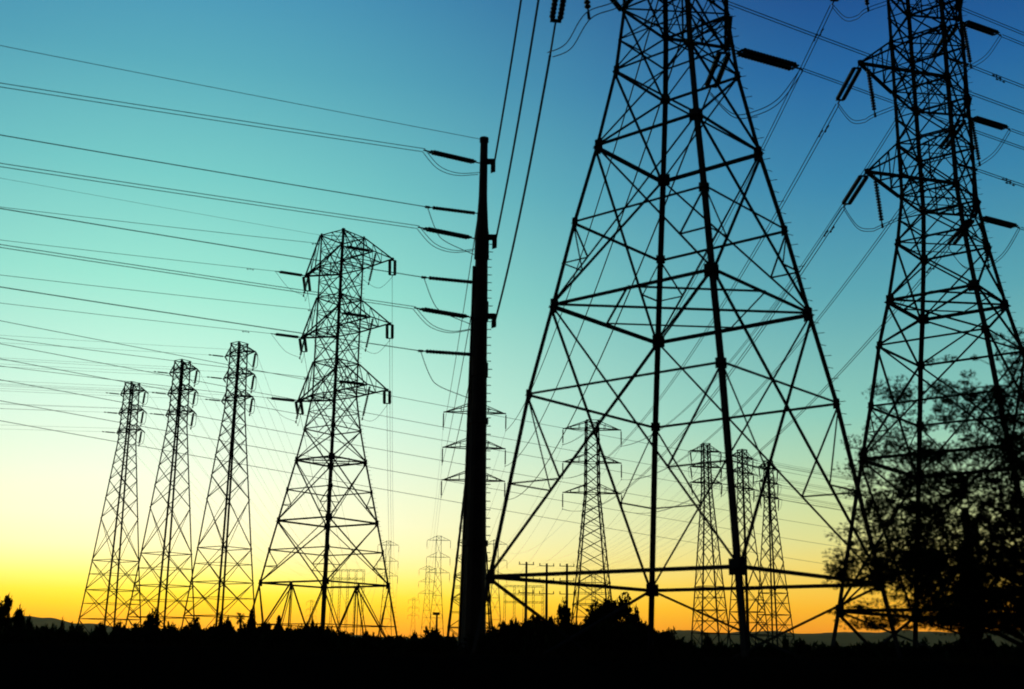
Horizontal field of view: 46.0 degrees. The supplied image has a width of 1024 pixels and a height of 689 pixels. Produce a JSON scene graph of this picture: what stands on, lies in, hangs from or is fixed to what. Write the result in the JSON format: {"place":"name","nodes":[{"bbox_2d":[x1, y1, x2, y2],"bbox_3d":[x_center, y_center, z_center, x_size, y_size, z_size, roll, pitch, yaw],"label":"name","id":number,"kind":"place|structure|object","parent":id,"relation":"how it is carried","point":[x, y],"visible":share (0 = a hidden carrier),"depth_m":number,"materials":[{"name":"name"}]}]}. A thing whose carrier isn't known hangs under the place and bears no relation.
{"place":"outdoors","nodes":[
{"label":"outdoors","id":0,"kind":"place"},
{"bbox_2d":[0,379,842,529],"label":"conductor","id":1,"kind":"object","parent":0,"point":[363,446],"visible":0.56,"depth_m":99.79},
{"bbox_2d":[0,358,860,512],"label":"conductor","id":2,"kind":"object","parent":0,"point":[362,425],"visible":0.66,"depth_m":100.24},
{"bbox_2d":[0,343,864,501],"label":"conductor","id":3,"kind":"object","parent":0,"point":[359,411],"visible":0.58,"depth_m":100.22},
{"bbox_2d":[0,420,867,570],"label":"conductor","id":4,"kind":"object","parent":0,"point":[357,484],"visible":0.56,"depth_m":98.78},
{"bbox_2d":[0,400,881,553],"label":"conductor","id":5,"kind":"object","parent":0,"point":[361,465],"visible":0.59,"depth_m":99.41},
{"bbox_2d":[0,320,979,500],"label":"conductor","id":6,"kind":"object","parent":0,"point":[363,390],"visible":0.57,"depth_m":100.81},
{"bbox_2d":[0,0,1023,637],"label":"sky","id":7,"kind":"structure","parent":0,"point":[439,65],"materials":[{"name":"blue"}]},
{"bbox_2d":[10,616,1023,647],"bbox_3d":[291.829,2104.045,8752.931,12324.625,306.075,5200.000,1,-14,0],"label":"hills","id":8,"kind":"structure","parent":0,"point":[843,639],"depth_m":8075.62,"materials":[{"name":"black"}]},
{"label":"ground","id":9,"kind":"structure","parent":0,"visible":0},
{"bbox_2d":[0,592,13,632],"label":"tree","id":10,"kind":"object","parent":9,"relation":"on","point":[5,609],"visible":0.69,"depth_m":77.75,"materials":[{"name":"black plant"}]},
{"bbox_2d":[6,604,25,633],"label":"bush","id":11,"kind":"object","parent":9,"relation":"on","point":[18,620],"visible":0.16,"depth_m":75.87,"materials":[{"name":"plant"}]},
{"bbox_2d":[41,626,88,644],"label":"bush","id":12,"kind":"object","parent":9,"relation":"on","point":[72,637],"visible":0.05,"depth_m":50.23,"materials":[{"name":"black plant"}]},
{"bbox_2d":[86,631,108,643],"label":"bush","id":13,"kind":"object","parent":9,"relation":"on","point":[91,635],"visible":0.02,"depth_m":52.74,"materials":[{"name":"black plant"}]},
{"bbox_2d":[88,630,122,643],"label":"bush","id":14,"kind":"object","parent":9,"relation":"on","point":[100,636],"visible":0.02,"depth_m":52.37,"materials":[{"name":"black plant"}]},
{"bbox_2d":[78,381,148,632],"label":"lattice pylon","id":15,"kind":"object","parent":9,"relation":"on","point":[132,390],"visible":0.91,"depth_m":143.55,"materials":[{"name":"metal"}]},
{"bbox_2d":[109,618,128,634],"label":"bush","id":16,"kind":"object","parent":9,"relation":"on","point":[117,627],"visible":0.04,"depth_m":68.11,"materials":[{"name":"black plant"}]},
{"bbox_2d":[105,628,150,644],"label":"bush","id":17,"kind":"object","parent":9,"relation":"on","point":[131,634],"visible":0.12,"depth_m":52.19,"materials":[{"name":"black plant"}]},
{"bbox_2d":[136,625,165,644],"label":"bush","id":18,"kind":"object","parent":9,"relation":"on","point":[157,636],"visible":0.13,"depth_m":53.12,"materials":[{"name":"black plant"}]},
{"bbox_2d":[141,607,163,627],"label":"bush","id":19,"kind":"object","parent":9,"relation":"on","point":[150,620],"visible":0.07,"depth_m":77.60,"materials":[{"name":"black plant"}]},
{"bbox_2d":[125,359,199,627],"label":"lattice pylon","id":20,"kind":"object","parent":9,"relation":"on","point":[179,414],"visible":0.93,"depth_m":131.98,"materials":[{"name":"metal"}]},
{"bbox_2d":[149,622,179,645],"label":"bush","id":21,"kind":"object","parent":9,"relation":"on","point":[169,631],"visible":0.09,"depth_m":55.30,"materials":[{"name":"black plant"}]},
{"bbox_2d":[172,626,206,646],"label":"bush","id":22,"kind":"object","parent":9,"relation":"on","point":[188,636],"visible":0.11,"depth_m":48.84,"materials":[{"name":"black plant"}]},
{"bbox_2d":[195,628,224,647],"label":"bush","id":23,"kind":"object","parent":9,"relation":"on","point":[208,635],"visible":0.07,"depth_m":53.07,"materials":[{"name":"black plant"}]},
{"bbox_2d":[181,341,257,628],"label":"lattice pylon","id":24,"kind":"object","parent":9,"relation":"on","point":[235,396],"visible":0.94,"depth_m":123.97,"materials":[{"name":"metal"}]},
{"bbox_2d":[214,627,236,646],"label":"bush","id":25,"kind":"object","parent":9,"relation":"on","point":[227,634],"visible":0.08,"depth_m":56.73,"materials":[{"name":"black plant"}]},
{"bbox_2d":[227,622,258,648],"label":"bush","id":26,"kind":"object","parent":9,"relation":"on","point":[242,632],"visible":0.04,"depth_m":55.58,"materials":[{"name":"black plant"}]},
{"bbox_2d":[246,609,256,630],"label":"conifer","id":27,"kind":"object","parent":9,"relation":"on","point":[251,620],"visible":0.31,"depth_m":81.76,"materials":[{"name":"black plant"}]},
{"bbox_2d":[239,619,276,648],"bbox_3d":[-11.230,13.763,53.328,2.134,3.238,2.201,-6,-16,24],"label":"bush","id":28,"kind":"object","parent":9,"relation":"on","point":[255,634],"visible":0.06,"depth_m":53.29,"materials":[{"name":"black plant"}]},
{"bbox_2d":[255,627,285,649],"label":"bush","id":29,"kind":"object","parent":9,"relation":"on","point":[268,637],"visible":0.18,"depth_m":52.07,"materials":[{"name":"black plant"}]},
{"bbox_2d":[274,624,301,650],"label":"bush","id":30,"kind":"object","parent":9,"relation":"on","point":[290,636],"visible":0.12,"depth_m":55.06,"materials":[{"name":"black plant"}]},
{"bbox_2d":[284,623,336,652],"bbox_3d":[-8.342,12.906,49.440,2.615,3.014,2.696,-3,-15,15],"label":"bush","id":31,"kind":"object","parent":9,"relation":"on","point":[316,636],"visible":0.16,"depth_m":49.38,"materials":[{"name":"black plant"}]},
{"bbox_2d":[246,228,397,637],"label":"lattice pylon","id":32,"kind":"object","parent":9,"relation":"on","point":[327,526],"visible":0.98,"depth_m":110.48,"materials":[{"name":"metal"}]},
{"bbox_2d":[2,366,266,397],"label":"conductor","id":33,"kind":"object","parent":32,"relation":"attached to","point":[137,382],"visible":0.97,"depth_m":107.78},
{"bbox_2d":[3,303,270,333],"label":"conductor","id":34,"kind":"object","parent":32,"relation":"attached to","point":[136,318],"visible":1,"depth_m":108.85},
{"bbox_2d":[3,240,270,270],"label":"conductor","id":35,"kind":"object","parent":32,"relation":"attached to","point":[141,256],"visible":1,"depth_m":110.06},
{"bbox_2d":[2,338,333,380],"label":"conductor","id":36,"kind":"object","parent":32,"relation":"attached to","point":[165,359],"visible":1,"depth_m":98.88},
{"bbox_2d":[2,275,337,312],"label":"conductor","id":37,"kind":"object","parent":32,"relation":"attached to","point":[169,294],"visible":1,"depth_m":100.25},
{"bbox_2d":[2,207,338,245],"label":"conductor","id":38,"kind":"object","parent":32,"relation":"attached to","point":[168,226],"visible":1,"depth_m":101.42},
{"bbox_2d":[328,629,357,652],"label":"bush","id":39,"kind":"object","parent":9,"relation":"on","point":[343,642],"visible":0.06,"depth_m":52.80,"materials":[{"name":"black plant"}]},
{"bbox_2d":[329,569,364,636],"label":"substation gantry","id":40,"kind":"object","parent":9,"relation":"on","point":[339,579],"visible":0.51,"depth_m":323.38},
{"bbox_2d":[348,633,382,652],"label":"bush","id":41,"kind":"object","parent":9,"relation":"on","point":[370,642],"visible":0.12,"depth_m":51.21,"materials":[{"name":"black plant"}]},
{"bbox_2d":[376,541,398,635],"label":"suspension pylon","id":42,"kind":"object","parent":9,"relation":"on","point":[384,578],"visible":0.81,"depth_m":429.95,"materials":[{"name":"metal"}]},
{"bbox_2d":[380,635,395,651],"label":"bush","id":43,"kind":"object","parent":9,"relation":"on","point":[388,640],"visible":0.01,"depth_m":54.87,"materials":[{"name":"black plant"}]},
{"bbox_2d":[387,634,407,653],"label":"bush","id":44,"kind":"object","parent":9,"relation":"on","point":[397,643],"visible":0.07,"depth_m":53.51,"materials":[{"name":"black plant"}]},
{"bbox_2d":[394,634,432,654],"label":"bush","id":45,"kind":"object","parent":9,"relation":"on","point":[413,645],"visible":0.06,"depth_m":48.40,"materials":[{"name":"black plant"}]},
{"bbox_2d":[418,566,436,634],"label":"suspension pylon","id":46,"kind":"object","parent":9,"relation":"on","point":[427,596],"visible":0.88,"depth_m":551.50,"materials":[{"name":"metal"}]},
{"bbox_2d":[420,631,453,654],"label":"bush","id":47,"kind":"object","parent":9,"relation":"on","point":[437,641],"visible":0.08,"depth_m":52.12,"materials":[{"name":"black plant"}]},
{"bbox_2d":[426,536,450,635],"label":"suspension pylon","id":48,"kind":"object","parent":9,"relation":"on","point":[441,540],"visible":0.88,"depth_m":408.78,"materials":[{"name":"metal"}]},
{"bbox_2d":[414,136,496,652],"bbox_3d":[-2.870,2.421,57.596,4.209,27.116,1.209,8,-16,-25],"label":"steel pole","id":49,"kind":"object","parent":9,"relation":"on","point":[473,567],"visible":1,"depth_m":57.73,"materials":[{"name":"metal"}]},
{"bbox_2d":[0,244,415,308],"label":"conductor bundle","id":50,"kind":"object","parent":49,"relation":"attached to","point":[202,275],"visible":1,"depth_m":53.24,"materials":[{"name":"metal"}]},
{"bbox_2d":[0,286,417,350],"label":"conductor","id":51,"kind":"object","parent":49,"relation":"attached to","point":[203,318],"visible":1,"depth_m":52.88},
{"bbox_2d":[0,163,418,228],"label":"conductor bundle","id":52,"kind":"object","parent":49,"relation":"attached to","point":[204,194],"visible":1,"depth_m":54.08,"materials":[{"name":"metal"}]},
{"bbox_2d":[0,208,420,276],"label":"conductor","id":53,"kind":"object","parent":49,"relation":"attached to","point":[205,242],"visible":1,"depth_m":53.68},
{"bbox_2d":[0,134,424,206],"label":"conductor","id":54,"kind":"object","parent":49,"relation":"attached to","point":[208,170],"visible":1,"depth_m":54.42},
{"bbox_2d":[1,83,424,151],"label":"conductor bundle","id":55,"kind":"object","parent":49,"relation":"attached to","point":[206,115],"visible":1,"depth_m":54.95,"materials":[{"name":"metal"}]},
{"bbox_2d":[0,45,478,138],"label":"conductor","id":56,"kind":"object","parent":49,"relation":"attached to","point":[234,91],"visible":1,"depth_m":55.88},
{"bbox_2d":[492,0,521,169],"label":"conductor","id":57,"kind":"object","parent":49,"relation":"attached to","point":[516,29],"visible":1,"depth_m":57.03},
{"bbox_2d":[494,0,539,245],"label":"conductor","id":58,"kind":"object","parent":49,"relation":"attached to","point":[526,73],"visible":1,"depth_m":53.36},
{"bbox_2d":[441,404,506,636],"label":"suspension pylon","id":59,"kind":"object","parent":9,"relation":"on","point":[455,575],"visible":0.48,"depth_m":189.05,"materials":[{"name":"metal"}]},
{"bbox_2d":[443,222,476,427],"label":"conductor","id":60,"kind":"object","parent":59,"relation":"attached to","point":[463,312],"visible":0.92,"depth_m":81.72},
{"bbox_2d":[488,540,507,627],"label":"suspension pylon","id":61,"kind":"object","parent":9,"relation":"on","point":[498,557],"visible":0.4,"depth_m":419.94,"materials":[{"name":"metal"}]},
{"bbox_2d":[479,619,520,654],"bbox_3d":[-0.599,12.939,49.524,2.238,3.250,2.170,2,-14,-5],"label":"bush","id":62,"kind":"object","parent":9,"relation":"on","point":[505,633],"visible":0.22,"depth_m":49.50,"materials":[{"name":"black plant"}]},
{"bbox_2d":[0,634,1023,688],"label":"earth bank","id":63,"kind":"structure","parent":9,"relation":"on","point":[55,666],"depth_m":22.89,"materials":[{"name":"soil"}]},
{"bbox_2d":[511,623,531,646],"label":"bush","id":64,"kind":"object","parent":9,"relation":"on","point":[517,632],"visible":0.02,"depth_m":52.37,"materials":[{"name":"black plant"}]},
{"bbox_2d":[503,585,543,623],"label":"substation gantry","id":65,"kind":"object","parent":9,"relation":"on","point":[515,593],"visible":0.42,"depth_m":323.24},
{"bbox_2d":[518,562,533,620],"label":"power pole","id":66,"kind":"object","parent":9,"relation":"on","point":[526,592],"visible":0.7,"depth_m":298.60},
{"bbox_2d":[517,620,543,654],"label":"bush","id":67,"kind":"object","parent":9,"relation":"on","point":[523,644],"visible":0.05,"depth_m":51.06,"materials":[{"name":"black plant"}]},
{"bbox_2d":[523,620,568,655],"bbox_3d":[1.355,12.772,48.555,2.041,3.306,1.971,7,-16,-23],"label":"bush","id":68,"kind":"object","parent":9,"relation":"on","point":[548,639],"visible":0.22,"depth_m":48.59,"materials":[{"name":"black plant"}]},
{"bbox_2d":[539,563,553,618],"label":"power pole","id":69,"kind":"object","parent":9,"relation":"on","point":[546,593],"visible":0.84,"depth_m":302.30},
{"bbox_2d":[541,620,576,653],"bbox_3d":[1.918,13.047,49.797,1.991,3.433,2.062,9,-16,-27],"label":"bush","id":70,"kind":"object","parent":9,"relation":"on","point":[567,629],"visible":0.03,"depth_m":49.88,"materials":[{"name":"black plant"}]},
{"bbox_2d":[556,596,571,624],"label":"tree","id":71,"kind":"object","parent":9,"relation":"on","point":[563,611],"visible":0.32,"depth_m":74.06,"materials":[{"name":"black plant"}]},
{"bbox_2d":[562,419,621,623],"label":"suspension pylon","id":72,"kind":"object","parent":9,"relation":"on","point":[598,493],"visible":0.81,"depth_m":202.68,"materials":[{"name":"metal"}]},
{"bbox_2d":[583,608,605,625],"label":"bush","id":73,"kind":"object","parent":9,"relation":"on","point":[595,616],"visible":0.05,"depth_m":66.11,"materials":[{"name":"black plant"}]},
{"bbox_2d":[582,595,614,622],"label":"tree","id":74,"kind":"object","parent":9,"relation":"on","point":[605,608],"visible":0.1,"depth_m":69.86,"materials":[{"name":"black plant"}]},
{"bbox_2d":[600,613,625,630],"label":"bush","id":75,"kind":"object","parent":9,"relation":"on","point":[611,620],"visible":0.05,"depth_m":64.07,"materials":[{"name":"black plant"}]},
{"bbox_2d":[608,592,633,622],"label":"tree","id":76,"kind":"object","parent":9,"relation":"on","point":[627,611],"visible":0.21,"depth_m":72.01,"materials":[{"name":"black plant"}]},
{"bbox_2d":[632,606,642,629],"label":"bush","id":77,"kind":"object","parent":9,"relation":"on","point":[636,615],"visible":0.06,"depth_m":70.21,"materials":[{"name":"black plant"}]},
{"bbox_2d":[627,621,666,636],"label":"bush","id":78,"kind":"object","parent":9,"relation":"on","point":[630,626],"depth_m":57.26,"materials":[{"name":"black plant"}]},
{"bbox_2d":[637,630,682,657],"bbox_3d":[6.511,13.899,52.222,2.684,3.053,2.592,4,-15,-13],"label":"bush","id":79,"kind":"object","parent":9,"relation":"on","point":[661,642],"visible":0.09,"depth_m":51.89,"materials":[{"name":"black plant"}]},
{"bbox_2d":[472,0,902,660],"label":"lattice pylon","id":80,"kind":"object","parent":9,"relation":"on","point":[658,342],"visible":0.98,"depth_m":43.98,"materials":[{"name":"metal"}]},
{"bbox_2d":[493,55,550,324],"bbox_3d":[0.275,-5.945,52.301,0.090,6.517,15.624,3,-15,-8],"label":"conductor","id":81,"kind":"object","parent":80,"relation":"attached to","point":[532,150],"visible":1,"depth_m":50.21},
{"bbox_2d":[507,0,658,429],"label":"conductor","id":82,"kind":"object","parent":80,"relation":"attached to","point":[602,188],"visible":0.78,"depth_m":84.09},
{"bbox_2d":[547,0,627,56],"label":"jumper loop","id":83,"kind":"object","parent":80,"relation":"hanging from","point":[585,25],"visible":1,"depth_m":42.91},
{"bbox_2d":[506,0,694,465],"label":"conductor","id":84,"kind":"object","parent":80,"relation":"attached to","point":[616,230],"visible":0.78,"depth_m":77.00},
{"bbox_2d":[508,92,709,499],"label":"conductor","id":85,"kind":"object","parent":80,"relation":"attached to","point":[630,289],"visible":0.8,"depth_m":71.01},
{"bbox_2d":[708,67,802,118],"bbox_3d":[10.414,-10.644,51.541,4.003,1.835,0.436,-4,-15,19],"label":"jumper loop","id":86,"kind":"object","parent":80,"relation":"hanging from","point":[764,107],"visible":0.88,"depth_m":51.29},
{"bbox_2d":[711,0,1023,113],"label":"conductor bundle","id":87,"kind":"object","parent":80,"relation":"attached to","point":[713,1],"visible":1,"depth_m":48.39,"materials":[{"name":"metal"}]},
{"bbox_2d":[801,68,1023,149],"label":"conductor bundle","id":88,"kind":"object","parent":80,"relation":"attached to","point":[911,107],"visible":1,"depth_m":53.61,"materials":[{"name":"metal"}]},
{"bbox_2d":[938,0,1023,34],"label":"conductor bundle","id":89,"kind":"object","parent":80,"relation":"attached to","point":[981,17],"visible":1,"depth_m":57.26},
{"bbox_2d":[688,443,730,646],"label":"lattice pylon","id":90,"kind":"object","parent":9,"relation":"on","point":[708,473],"visible":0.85,"depth_m":202.45,"materials":[{"name":"metal"}]},
{"bbox_2d":[726,449,769,646],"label":"lattice pylon","id":91,"kind":"object","parent":9,"relation":"on","point":[744,506],"visible":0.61,"depth_m":207.85,"materials":[{"name":"metal"}]},
{"bbox_2d":[753,460,794,647],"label":"lattice pylon","id":92,"kind":"object","parent":9,"relation":"on","point":[770,537],"visible":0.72,"depth_m":219.04,"materials":[{"name":"metal"}]},
{"bbox_2d":[784,637,826,658],"bbox_3d":[12.148,13.415,49.684,2.807,2.699,2.895,-4,-15,19],"label":"bush","id":93,"kind":"object","parent":9,"relation":"on","point":[801,647],"visible":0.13,"depth_m":49.43,"materials":[{"name":"black plant"}]},
{"bbox_2d":[811,640,840,658],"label":"bush","id":94,"kind":"object","parent":9,"relation":"on","point":[825,650],"visible":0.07,"depth_m":49.79,"materials":[{"name":"black plant"}]},
{"bbox_2d":[849,641,880,659],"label":"bush","id":95,"kind":"object","parent":9,"relation":"on","point":[867,652],"visible":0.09,"depth_m":50.61,"materials":[{"name":"black plant"}]},
{"bbox_2d":[872,640,906,659],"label":"bush","id":96,"kind":"object","parent":9,"relation":"on","point":[889,651],"visible":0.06,"depth_m":49.10,"materials":[{"name":"black plant"}]},
{"bbox_2d":[887,640,931,660],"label":"bush","id":97,"kind":"object","parent":9,"relation":"on","point":[910,650],"visible":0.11,"depth_m":48.84,"materials":[{"name":"black plant"}]},
{"bbox_2d":[821,327,1023,648],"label":"tree","id":98,"kind":"object","parent":9,"relation":"on","point":[924,562],"visible":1,"depth_m":21.95,"materials":[{"name":"black plant"}]},
{"bbox_2d":[830,0,1023,648],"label":"lattice pylon","id":99,"kind":"object","parent":9,"relation":"on","point":[922,318],"visible":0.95,"depth_m":65.90,"materials":[{"name":"metal"}]},
{"bbox_2d":[562,5,833,444],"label":"conductor bundle","id":100,"kind":"object","parent":99,"relation":"attached to","point":[762,151],"visible":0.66,"depth_m":78.98,"materials":[{"name":"metal"}]},
{"bbox_2d":[570,104,838,477],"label":"conductor bundle","id":101,"kind":"object","parent":99,"relation":"hanging from","point":[821,131],"visible":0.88,"depth_m":83.45,"materials":[{"name":"metal"}]},
{"bbox_2d":[563,207,845,510],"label":"conductor bundle","id":102,"kind":"object","parent":99,"relation":"hanging from","point":[826,232],"visible":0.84,"depth_m":82.82,"materials":[{"name":"metal"}]},
{"bbox_2d":[624,59,933,445],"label":"conductor bundle","id":103,"kind":"object","parent":99,"relation":"attached to","point":[802,263],"visible":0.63,"depth_m":102.49,"materials":[{"name":"metal"}]},
{"bbox_2d":[621,152,940,479],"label":"conductor bundle","id":104,"kind":"object","parent":99,"relation":"attached to","point":[926,175],"visible":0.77,"depth_m":94.64,"materials":[{"name":"metal"}]},
{"bbox_2d":[626,247,949,512],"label":"conductor bundle","id":105,"kind":"object","parent":99,"relation":"attached to","point":[930,269],"visible":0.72,"depth_m":91.30,"materials":[{"name":"metal"}]},
{"bbox_2d":[837,63,965,123],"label":"jumper loop","id":106,"kind":"object","parent":99,"relation":"hanging from","point":[898,104],"visible":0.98,"depth_m":65.20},
{"bbox_2d":[843,168,975,231],"bbox_3d":[21.548,-7.517,64.340,6.854,4.113,3.943,1,-14,0],"label":"jumper loop","id":107,"kind":"object","parent":99,"relation":"hanging from","point":[907,213],"visible":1,"depth_m":63.57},
{"bbox_2d":[967,64,1023,87],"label":"conductor bundle","id":108,"kind":"object","parent":99,"relation":"attached to","point":[997,77],"visible":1,"depth_m":67.35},
{"bbox_2d":[929,639,971,660],"bbox_3d":[18.350,13.809,50.683,2.611,2.748,2.521,2,-14,-4],"label":"bush","id":109,"kind":"object","parent":9,"relation":"on","point":[938,649],"visible":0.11,"depth_m":50.77,"materials":[{"name":"black plant"}]},
{"bbox_2d":[954,586,998,662],"bbox_3d":[12.300,7.777,32.129,1.445,4.680,1.457,4,-15,-14],"label":"conifer","id":110,"kind":"object","parent":9,"relation":"on","point":[970,643],"visible":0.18,"depth_m":31.87,"materials":[{"name":"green plant"}]},
{"bbox_2d":[990,640,1017,660],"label":"bush","id":111,"kind":"object","parent":9,"relation":"on","point":[1003,647],"visible":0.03,"depth_m":49.98,"materials":[{"name":"black plant"}]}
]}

